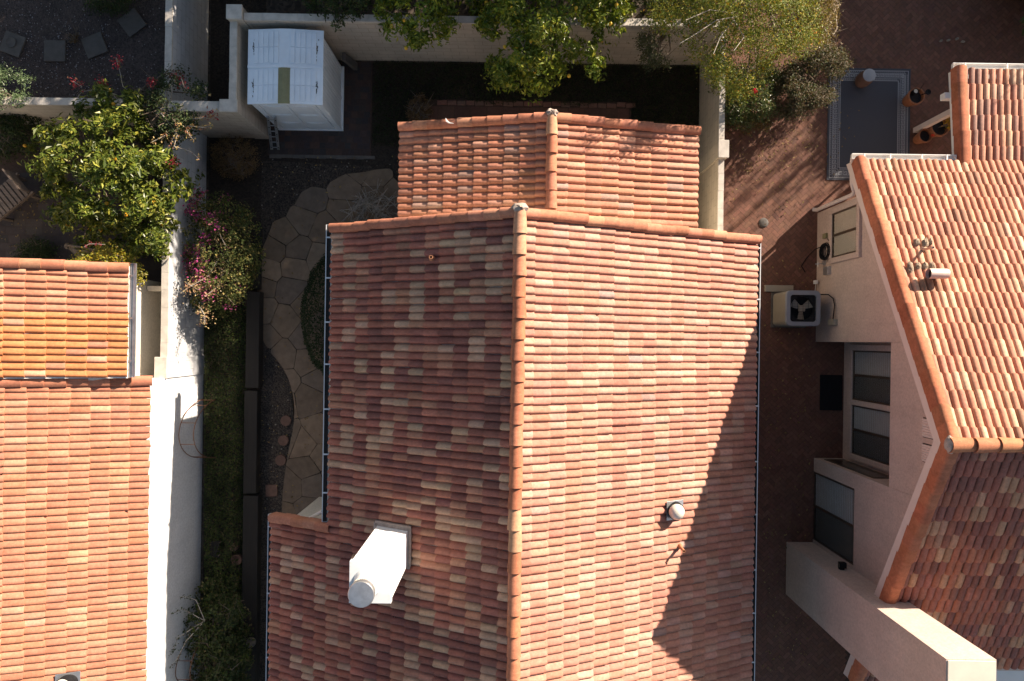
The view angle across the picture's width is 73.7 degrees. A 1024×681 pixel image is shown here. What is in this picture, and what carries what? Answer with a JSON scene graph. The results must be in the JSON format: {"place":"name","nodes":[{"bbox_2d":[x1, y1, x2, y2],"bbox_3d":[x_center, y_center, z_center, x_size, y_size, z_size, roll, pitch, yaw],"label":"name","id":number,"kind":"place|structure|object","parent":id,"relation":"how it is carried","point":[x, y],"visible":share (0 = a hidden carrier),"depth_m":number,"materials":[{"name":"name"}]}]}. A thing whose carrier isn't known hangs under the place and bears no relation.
{"place":"outdoors","nodes":[
{"label":"outdoors","id":0,"kind":"place"},
{"bbox_2d":[0,153,160,280],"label":"neighbour patio bed","id":1,"kind":"object","parent":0,"point":[14,166],"depth_m":17.41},
{"bbox_2d":[0,172,162,281],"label":"neighbour patio","id":2,"kind":"structure","parent":0,"point":[42,231],"depth_m":17.40,"materials":[{"name":"grey concrete"}]},
{"bbox_2d":[0,169,40,221],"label":"wooden bench","id":3,"kind":"object","parent":2,"relation":"on","point":[14,180],"visible":0.99,"depth_m":16.95,"materials":[{"name":"brown wood"}]},
{"bbox_2d":[4,234,62,258],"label":"shrub","id":4,"kind":"object","parent":2,"relation":"on","point":[40,251],"visible":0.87,"depth_m":17.04,"materials":[{"name":"green plant"}]},
{"bbox_2d":[64,236,147,286],"bbox_3d":[-9.246,-1.827,15.917,2.658,2.971,1.027,11,90,0],"label":"yellow shrub","id":5,"kind":"object","parent":2,"relation":"on","point":[100,253],"visible":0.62,"depth_m":15.01,"materials":[{"name":"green plant"}]},
{"bbox_2d":[16,78,204,262],"bbox_3d":[-9.432,-3.782,15.653,3.959,3.505,5.175,-31,90,0],"label":"orange tree","id":6,"kind":"object","parent":2,"relation":"on","point":[94,168],"visible":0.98,"depth_m":14.91,"materials":[{"name":"green plant"}]},
{"bbox_2d":[0,0,165,127],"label":"gravel yard","id":7,"kind":"structure","parent":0,"point":[127,46],"depth_m":17.42,"materials":[{"name":"grey gravel"}]},
{"bbox_2d":[0,30,26,57],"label":"concrete pad","id":8,"kind":"object","parent":7,"relation":"on","point":[16,50],"visible":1,"depth_m":17.36,"materials":[{"name":"grey concrete"}]},
{"bbox_2d":[0,61,36,109],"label":"silvery shrub","id":9,"kind":"object","parent":7,"relation":"on","point":[4,92],"visible":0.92,"depth_m":15.80,"materials":[{"name":"green plant"}]},
{"bbox_2d":[44,40,65,61],"bbox_3d":[-11.631,-7.369,17.383,0.540,0.055,0.540,1,90,0],"label":"concrete pad","id":10,"kind":"object","parent":7,"relation":"on","point":[54,50],"visible":1,"depth_m":17.36,"materials":[{"name":"grey concrete"}]},
{"bbox_2d":[57,21,79,46],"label":"shrub","id":11,"kind":"object","parent":7,"relation":"on","point":[73,38],"visible":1,"depth_m":17.24,"materials":[{"name":"green plant"}]},
{"bbox_2d":[0,97,163,126],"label":"block wall","id":12,"kind":"structure","parent":7,"relation":"on","point":[45,108],"depth_m":16.16,"materials":[{"name":"white paint"}]},
{"bbox_2d":[81,32,108,59],"bbox_3d":[-10.624,-7.508,17.383,0.540,0.055,0.540,-21,90,0],"label":"concrete pad","id":13,"kind":"object","parent":7,"relation":"on","point":[94,45],"visible":1,"depth_m":17.36,"materials":[{"name":"grey concrete"}]},
{"bbox_2d":[82,0,139,17],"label":"dark shrub","id":14,"kind":"object","parent":7,"relation":"on","point":[117,6],"visible":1,"depth_m":16.72,"materials":[{"name":"green plant"}]},
{"bbox_2d":[117,8,146,37],"bbox_3d":[-9.669,-8.090,17.383,0.540,0.055,0.540,-37,90,0],"label":"concrete pad","id":15,"kind":"object","parent":7,"relation":"on","point":[132,23],"visible":0.99,"depth_m":17.36,"materials":[{"name":"grey concrete"}]},
{"bbox_2d":[67,54,218,168],"bbox_3d":[-7.994,-5.414,16.151,3.546,2.504,2.150,37,90,0],"label":"bougainvillea","id":16,"kind":"object","parent":7,"relation":"on","point":[168,126],"visible":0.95,"depth_m":15.23,"materials":[{"name":"green plant"}]},
{"bbox_2d":[210,0,265,100],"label":"alley ground","id":17,"kind":"structure","parent":0,"point":[219,55],"depth_m":17.41,"materials":[{"name":"soil"}]},
{"bbox_2d":[257,159,390,680],"bbox_3d":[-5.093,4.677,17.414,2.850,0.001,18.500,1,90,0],"label":"garden gravel","id":18,"kind":"structure","parent":0,"point":[278,206],"depth_m":17.41,"materials":[{"name":"grey gravel"}]},
{"bbox_2d":[265,484,277,496],"bbox_3d":[-6.123,3.821,17.387,0.308,0.045,0.308,1,90,0],"label":"stepping stone","id":19,"kind":"object","parent":18,"relation":"on","point":[271,490],"visible":1,"depth_m":17.36,"materials":[{"name":"stone"}]},
{"bbox_2d":[275,455,286,465],"bbox_3d":[-5.888,3.048,17.386,0.280,0.048,0.280,1,90,0],"label":"stepping stone","id":20,"kind":"object","parent":18,"relation":"on","point":[280,460],"visible":1,"depth_m":17.36,"materials":[{"name":"stone"}]},
{"bbox_2d":[278,435,288,445],"bbox_3d":[-5.819,2.545,17.386,0.270,0.048,0.270,1,90,0],"label":"stepping stone","id":21,"kind":"object","parent":18,"relation":"on","point":[283,440],"visible":1,"depth_m":17.36,"materials":[{"name":"stone"}]},
{"bbox_2d":[280,415,290,425],"bbox_3d":[-5.758,2.041,17.386,0.270,0.048,0.270,1,90,0],"label":"stepping stone","id":22,"kind":"object","parent":18,"relation":"on","point":[285,420],"visible":1,"depth_m":17.36,"materials":[{"name":"stone"}]},
{"bbox_2d":[300,253,332,375],"bbox_3d":[-4.304,-0.634,16.806,2.034,1.188,3.386,1,90,0],"label":"clipped hedge","id":23,"kind":"object","parent":18,"relation":"on","point":[319,365],"visible":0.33,"depth_m":16.60,"materials":[{"name":"green plant"}]},
{"bbox_2d":[257,169,398,514],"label":"flagstone path","id":24,"kind":"structure","parent":0,"point":[308,401],"depth_m":17.38,"materials":[{"name":"beige stone"}]},
{"bbox_2d":[341,181,397,222],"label":"dry bush","id":25,"kind":"object","parent":24,"relation":"on","point":[366,203],"visible":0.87,"depth_m":16.92,"materials":[{"name":"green plant"}]},
{"bbox_2d":[0,0,703,680],"bbox_3d":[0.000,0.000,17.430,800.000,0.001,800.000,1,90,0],"label":"ground","id":26,"kind":"structure","parent":0,"point":[284,6],"depth_m":17.43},
{"bbox_2d":[0,113,53,164],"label":"dark shrub","id":27,"kind":"object","parent":26,"relation":"on","point":[13,128],"visible":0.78,"depth_m":16.69,"materials":[{"name":"green plant"}]},
{"bbox_2d":[0,258,202,680],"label":"house","id":28,"kind":"structure","parent":26,"relation":"on","point":[100,513],"depth_m":14.42,"materials":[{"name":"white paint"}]},
{"bbox_2d":[154,0,208,378],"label":"block wall","id":29,"kind":"structure","parent":26,"relation":"on","point":[186,45],"depth_m":16.19,"materials":[{"name":"white paint"}]},
{"bbox_2d":[226,4,267,126],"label":"block wall","id":30,"kind":"structure","parent":26,"relation":"on","point":[238,65],"depth_m":15.39,"materials":[{"name":"beige concrete"}]},
{"bbox_2d":[295,0,371,31],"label":"dark shrub","id":31,"kind":"object","parent":26,"relation":"on","point":[332,5],"visible":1,"depth_m":15.04,"materials":[{"name":"green plant"}]},
{"bbox_2d":[372,0,461,51],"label":"lemon tree","id":32,"kind":"object","parent":26,"relation":"on","point":[416,40],"visible":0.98,"depth_m":14.66,"materials":[{"name":"green plant"}]},
{"bbox_2d":[244,13,722,64],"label":"block wall","id":33,"kind":"structure","parent":26,"relation":"on","point":[361,39],"depth_m":16.12,"materials":[{"name":"beige concrete"}]},
{"bbox_2d":[463,0,636,105],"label":"lemon tree","id":34,"kind":"object","parent":26,"relation":"on","point":[525,60],"visible":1,"depth_m":14.48,"materials":[{"name":"green plant"}]},
{"bbox_2d":[629,27,678,77],"bbox_3d":[3.241,-6.830,16.131,1.150,2.545,1.828,1,90,0],"label":"dark shrub","id":35,"kind":"object","parent":26,"relation":"on","point":[651,53],"visible":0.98,"depth_m":15.21,"materials":[{"name":"green plant"}]},
{"bbox_2d":[627,0,704,18],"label":"dark shrub","id":36,"kind":"object","parent":26,"relation":"on","point":[645,2],"visible":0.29,"depth_m":15.51,"materials":[{"name":"green plant"}]},
{"bbox_2d":[1019,10,1023,35],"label":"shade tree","id":37,"kind":"object","parent":26,"relation":"on","point":[1022,19],"visible":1,"depth_m":16.26,"materials":[{"name":"green plant"}]},
{"bbox_2d":[202,62,699,680],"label":"garden soil","id":38,"kind":"structure","parent":0,"point":[246,190],"depth_m":17.42,"materials":[{"name":"brown soil"}]},
{"bbox_2d":[175,626,209,680],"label":"trellis","id":39,"kind":"object","parent":38,"relation":"on","point":[190,665],"visible":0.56,"depth_m":16.06,"materials":[{"name":"metal"}]},
{"bbox_2d":[178,398,215,457],"bbox_3d":[-7.623,2.205,16.655,0.362,1.390,1.489,1,90,0],"label":"trellis","id":40,"kind":"object","parent":38,"relation":"on","point":[203,456],"visible":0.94,"depth_m":16.32,"materials":[{"name":"metal"}]},
{"bbox_2d":[168,572,254,680],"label":"climbing vine","id":41,"kind":"object","parent":38,"relation":"on","point":[213,649],"visible":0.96,"depth_m":16.28,"materials":[{"name":"green plant"}]},
{"bbox_2d":[208,539,224,557],"bbox_3d":[-7.439,5.210,17.212,0.288,0.375,0.424,1,90,0],"label":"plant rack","id":42,"kind":"object","parent":38,"relation":"on","point":[214,550],"visible":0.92,"depth_m":17.02,"materials":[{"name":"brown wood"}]},
{"bbox_2d":[169,99,268,138],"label":"block wall","id":43,"kind":"structure","parent":38,"relation":"on","point":[236,117],"depth_m":16.00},
{"bbox_2d":[176,186,265,328],"bbox_3d":[-7.222,-1.996,16.380,2.682,2.069,3.452,1,90,0],"label":"bougainvillea","id":44,"kind":"object","parent":38,"relation":"on","point":[221,252],"visible":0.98,"depth_m":16.04,"materials":[{"name":"green plant"}]},
{"bbox_2d":[203,306,246,680],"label":"ground ivy","id":45,"kind":"object","parent":38,"relation":"on","point":[220,485],"visible":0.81,"depth_m":17.14,"materials":[{"name":"green plant"}]},
{"bbox_2d":[207,133,260,181],"bbox_3d":[-6.969,-4.563,16.945,1.496,0.925,1.307,1,90,0],"label":"dry shrub","id":46,"kind":"object","parent":38,"relation":"on","point":[232,158],"visible":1,"depth_m":16.86,"materials":[{"name":"brown plant"}]},
{"bbox_2d":[230,541,240,551],"bbox_3d":[-6.994,5.207,17.250,0.200,0.300,0.200,1,90,0],"label":"clay disc pot","id":47,"kind":"object","parent":38,"relation":"on","point":[236,548],"visible":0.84,"depth_m":17.12,"materials":[{"name":"brown ceramic"}]},
{"bbox_2d":[231,554,241,564],"bbox_3d":[-6.929,5.514,17.270,0.284,0.260,0.264,1,90,0],"label":"garden bowl","id":48,"kind":"object","parent":38,"relation":"on","point":[238,557],"visible":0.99,"depth_m":17.18,"materials":[{"name":"ceramic"}]},
{"bbox_2d":[241,494,261,680],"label":"landscape timber","id":49,"kind":"object","parent":38,"relation":"on","point":[251,551],"visible":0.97,"depth_m":17.14,"materials":[{"name":"brown wood"}]},
{"bbox_2d":[246,637,255,647],"bbox_3d":[-6.483,7.500,17.120,0.240,0.560,0.240,1,90,0],"label":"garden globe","id":50,"kind":"object","parent":49,"relation":"on","point":[252,643],"visible":0.66,"depth_m":16.88,"materials":[{"name":"black"}]},
{"bbox_2d":[243,390,260,493],"bbox_3d":[-6.573,2.554,17.270,0.329,0.260,2.584,1,90,0],"label":"landscape timber","id":51,"kind":"object","parent":38,"relation":"on","point":[252,429],"visible":1,"depth_m":17.14,"materials":[{"name":"brown wood"}]},
{"bbox_2d":[245,291,263,387],"bbox_3d":[-6.502,-0.021,17.250,0.334,0.300,2.415,1,90,0],"label":"landscape timber","id":52,"kind":"object","parent":38,"relation":"on","point":[254,340],"visible":1,"depth_m":17.10,"materials":[{"name":"brown wood"}]},
{"bbox_2d":[253,225,262,289],"bbox_3d":[-6.463,-2.108,17.340,0.197,0.120,1.639,1,90,0],"label":"landscape timber","id":53,"kind":"object","parent":38,"relation":"on","point":[259,283],"visible":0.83,"depth_m":17.28,"materials":[{"name":"brown wood"}]},
{"bbox_2d":[268,61,371,155],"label":"shed pavers","id":54,"kind":"object","parent":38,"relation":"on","point":[309,139],"visible":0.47,"depth_m":17.40,"materials":[{"name":"grey concrete"}]},
{"bbox_2d":[266,116,279,149],"bbox_3d":[-5.878,-5.097,16.809,0.215,1.142,0.700,34,90,0],"label":"ladder","id":55,"kind":"object","parent":54,"relation":"on","point":[275,131],"visible":1,"depth_m":16.76,"materials":[{"name":"metal"}]},
{"bbox_2d":[247,28,343,130],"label":"garden shed","id":56,"kind":"structure","parent":54,"relation":"on","point":[295,79],"depth_m":15.37,"materials":[{"name":"white plastic"}]},
{"bbox_2d":[260,105,309,128],"bbox_3d":[-5.454,-5.374,16.420,0.638,1.800,0.051,1,90,0],"label":"door","id":57,"kind":"structure","parent":56,"relation":"in","point":[286,117],"depth_m":16.33,"materials":[{"name":"white plastic"}]},
{"bbox_2d":[288,105,334,128],"bbox_3d":[-4.804,-5.365,16.420,0.638,1.800,0.051,1,90,0],"label":"door","id":58,"kind":"structure","parent":56,"relation":"in","point":[311,115],"depth_m":16.31,"materials":[{"name":"white plastic"}]},
{"bbox_2d":[342,53,357,69],"bbox_3d":[-4.059,-6.979,17.090,0.253,0.620,0.200,1,90,0],"label":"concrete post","id":59,"kind":"object","parent":54,"relation":"on","point":[348,60],"visible":1,"depth_m":17.02,"materials":[{"name":"grey concrete"}]},
{"bbox_2d":[269,154,374,159],"bbox_3d":[-4.840,-4.679,17.405,2.685,0.049,0.094,1,90,0],"label":"paver edging","id":60,"kind":"object","parent":38,"relation":"on","point":[358,157],"visible":1,"depth_m":17.39,"materials":[{"name":"concrete"}]},
{"bbox_2d":[265,108,762,680],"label":"house","id":61,"kind":"structure","parent":38,"relation":"on","point":[541,398],"depth_m":13.34,"materials":[{"name":"orange tile"}]},
{"bbox_2d":[372,60,699,149],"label":"lawn grass","id":62,"kind":"structure","parent":38,"relation":"on","point":[574,82],"depth_m":17.34,"materials":[{"name":"green plant"}]},
{"bbox_2d":[403,90,433,121],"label":"dry bush","id":63,"kind":"object","parent":62,"relation":"on","point":[424,109],"visible":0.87,"depth_m":17.17,"materials":[{"name":"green plant"}]},
{"bbox_2d":[407,99,630,119],"bbox_3d":[0.175,-5.158,17.404,5.700,0.001,1.920,1,90,0],"label":"slab bed","id":64,"kind":"object","parent":62,"relation":"on","point":[433,102],"visible":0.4,"depth_m":17.40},
{"bbox_2d":[409,106,628,120],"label":"terracotta slabs","id":65,"kind":"structure","parent":64,"relation":"on","point":[442,112],"depth_m":17.39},
{"bbox_2d":[437,100,635,107],"bbox_3d":[0.622,-6.022,17.392,5.054,0.055,0.160,1,90,0],"label":"slab edging","id":66,"kind":"object","parent":64,"relation":"on","point":[520,103],"visible":0.98,"depth_m":17.36,"materials":[{"name":"grey concrete"}]},
{"bbox_2d":[697,28,728,230],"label":"block wall","id":67,"kind":"structure","parent":38,"relation":"on","point":[713,151],"depth_m":16.22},
{"bbox_2d":[707,0,1023,680],"bbox_3d":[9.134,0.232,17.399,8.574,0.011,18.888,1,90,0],"label":"brick patio","id":68,"kind":"structure","parent":0,"point":[809,187],"depth_m":17.40,"materials":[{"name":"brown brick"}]},
{"bbox_2d":[0,88,859,676],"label":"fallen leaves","id":69,"kind":"object","parent":68,"relation":"on","point":[768,302],"visible":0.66,"depth_m":17.36,"materials":[{"name":"brown plant"}]},
{"bbox_2d":[636,0,830,107],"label":"acacia tree","id":70,"kind":"object","parent":68,"relation":"on","point":[782,44],"visible":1,"depth_m":14.02,"materials":[{"name":"green plant"}]},
{"bbox_2d":[707,57,784,131],"bbox_3d":[5.707,-6.034,16.382,1.844,2.061,2.462,41,90,0],"label":"leafy shrub","id":71,"kind":"object","parent":68,"relation":"on","point":[735,108],"visible":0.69,"depth_m":15.90,"materials":[{"name":"green plant"}]},
{"bbox_2d":[725,110,772,136],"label":"shrub","id":72,"kind":"object","parent":68,"relation":"on","point":[765,124],"visible":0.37,"depth_m":16.96,"materials":[{"name":"green plant"}]},
{"bbox_2d":[759,218,767,227],"bbox_3d":[6.412,-3.002,17.378,0.250,0.036,0.250,1,90,0],"label":"drain cover","id":73,"kind":"object","parent":68,"relation":"on","point":[763,222],"visible":1,"depth_m":17.37,"materials":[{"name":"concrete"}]},
{"bbox_2d":[764,285,792,291],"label":"concrete curb","id":74,"kind":"structure","parent":68,"relation":"on","point":[776,288],"depth_m":17.31,"materials":[{"name":"grey concrete"}]},
{"bbox_2d":[771,290,820,327],"bbox_3d":[7.032,-0.778,16.935,0.880,0.930,0.900,1,90,0],"label":"air conditioner","id":75,"kind":"object","parent":68,"relation":"on","point":[795,308],"visible":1,"depth_m":16.54,"materials":[{"name":"white metal"}]},
{"bbox_2d":[765,36,856,124],"bbox_3d":[7.247,-6.320,16.399,3.161,2.026,1.634,-44,90,0],"label":"bronze shrub","id":76,"kind":"object","parent":68,"relation":"on","point":[805,92],"visible":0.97,"depth_m":15.82,"materials":[{"name":"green plant"}]},
{"bbox_2d":[803,0,847,47],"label":"yellow shrub","id":77,"kind":"object","parent":68,"relation":"on","point":[833,5],"visible":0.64,"depth_m":15.39,"materials":[{"name":"green plant"}]},
{"bbox_2d":[819,375,842,409],"bbox_3d":[8.127,1.328,17.388,0.570,0.016,0.900,1,90,0],"label":"door mat","id":78,"kind":"object","parent":68,"relation":"on","point":[831,392],"depth_m":17.38,"materials":[{"name":"black rubber"}]},
{"bbox_2d":[827,68,910,179],"bbox_3d":[9.085,-5.503,17.388,2.100,0.012,2.860,1,90,0],"label":"rug","id":79,"kind":"object","parent":68,"relation":"on","point":[878,122],"visible":0.69,"depth_m":17.38,"materials":[{"name":"grey fabric"}]},
{"bbox_2d":[855,69,875,87],"bbox_3d":[8.873,-6.587,17.157,0.380,0.446,0.380,1,90,0],"label":"garden stool","id":80,"kind":"object","parent":79,"relation":"on","point":[865,78],"visible":1,"depth_m":16.97,"materials":[{"name":"ceramic"}]},
{"bbox_2d":[786,63,1023,680],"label":"house","id":81,"kind":"structure","parent":68,"relation":"on","point":[907,564],"depth_m":13.63,"materials":[{"name":"pink paint"}]},
{"bbox_2d":[801,238,829,271],"bbox_3d":[7.684,-2.079,16.954,0.365,0.875,0.821,32,90,0],"label":"garden hose","id":82,"kind":"object","parent":81,"relation":"attached to","point":[824,258],"visible":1,"depth_m":16.90,"materials":[{"name":"black rubber"}]},
{"bbox_2d":[813,472,853,564],"bbox_3d":[7.705,4.197,16.355,0.050,2.030,1.710,1,90,0],"label":"window","id":83,"kind":"structure","parent":81,"relation":"in","point":[833,500],"depth_m":16.33,"materials":[{"name":"grey glass"}]},
{"bbox_2d":[829,198,861,263],"bbox_3d":[7.744,-2.523,15.890,0.071,1.440,1.330,1,90,0],"label":"window","id":84,"kind":"structure","parent":81,"relation":"in","point":[845,220],"depth_m":15.85,"materials":[{"name":"beige glass"}]},
{"bbox_2d":[824,459,888,478],"bbox_3d":[8.078,2.986,15.975,0.480,2.350,0.018,1,90,0],"label":"window","id":85,"kind":"structure","parent":81,"relation":"in","point":[871,473],"depth_m":15.81,"materials":[{"name":"glass"}]},
{"bbox_2d":[852,405,889,464],"bbox_3d":[8.412,2.182,15.820,0.050,2.040,1.200,1,90,0],"label":"window","id":86,"kind":"structure","parent":81,"relation":"in","point":[870,427],"depth_m":15.98,"materials":[{"name":"grey glass"}]},
{"bbox_2d":[852,350,890,405],"bbox_3d":[8.432,0.847,15.820,0.050,2.040,1.210,1,90,0],"label":"window","id":87,"kind":"structure","parent":81,"relation":"in","point":[871,369],"depth_m":15.96,"materials":[{"name":"grey glass"}]},
{"bbox_2d":[902,84,930,106],"bbox_3d":[10.084,-6.106,17.088,0.410,0.624,0.458,39,90,0],"label":"plant pot","id":88,"kind":"object","parent":68,"relation":"on","point":[914,96],"visible":1,"depth_m":17.03,"materials":[{"name":"ceramic"}]},
{"bbox_2d":[913,129,934,143],"bbox_3d":[10.323,-5.114,17.195,0.343,0.410,0.343,-44,90,0],"label":"plant pot","id":89,"kind":"object","parent":68,"relation":"on","point":[924,136],"visible":1,"depth_m":17.11,"materials":[{"name":"ceramic"}]},
{"bbox_2d":[927,119,948,137],"bbox_3d":[10.651,-5.317,17.180,0.475,0.440,0.475,1,90,0],"label":"plant pot","id":90,"kind":"object","parent":68,"relation":"on","point":[935,130],"visible":0.58,"depth_m":17.07,"materials":[{"name":"ceramic"}]},
{"bbox_2d":[938,117,950,129],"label":"potted plant","id":91,"kind":"object","parent":90,"relation":"on","point":[947,123],"visible":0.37,"depth_m":16.82,"materials":[{"name":"green plant"}]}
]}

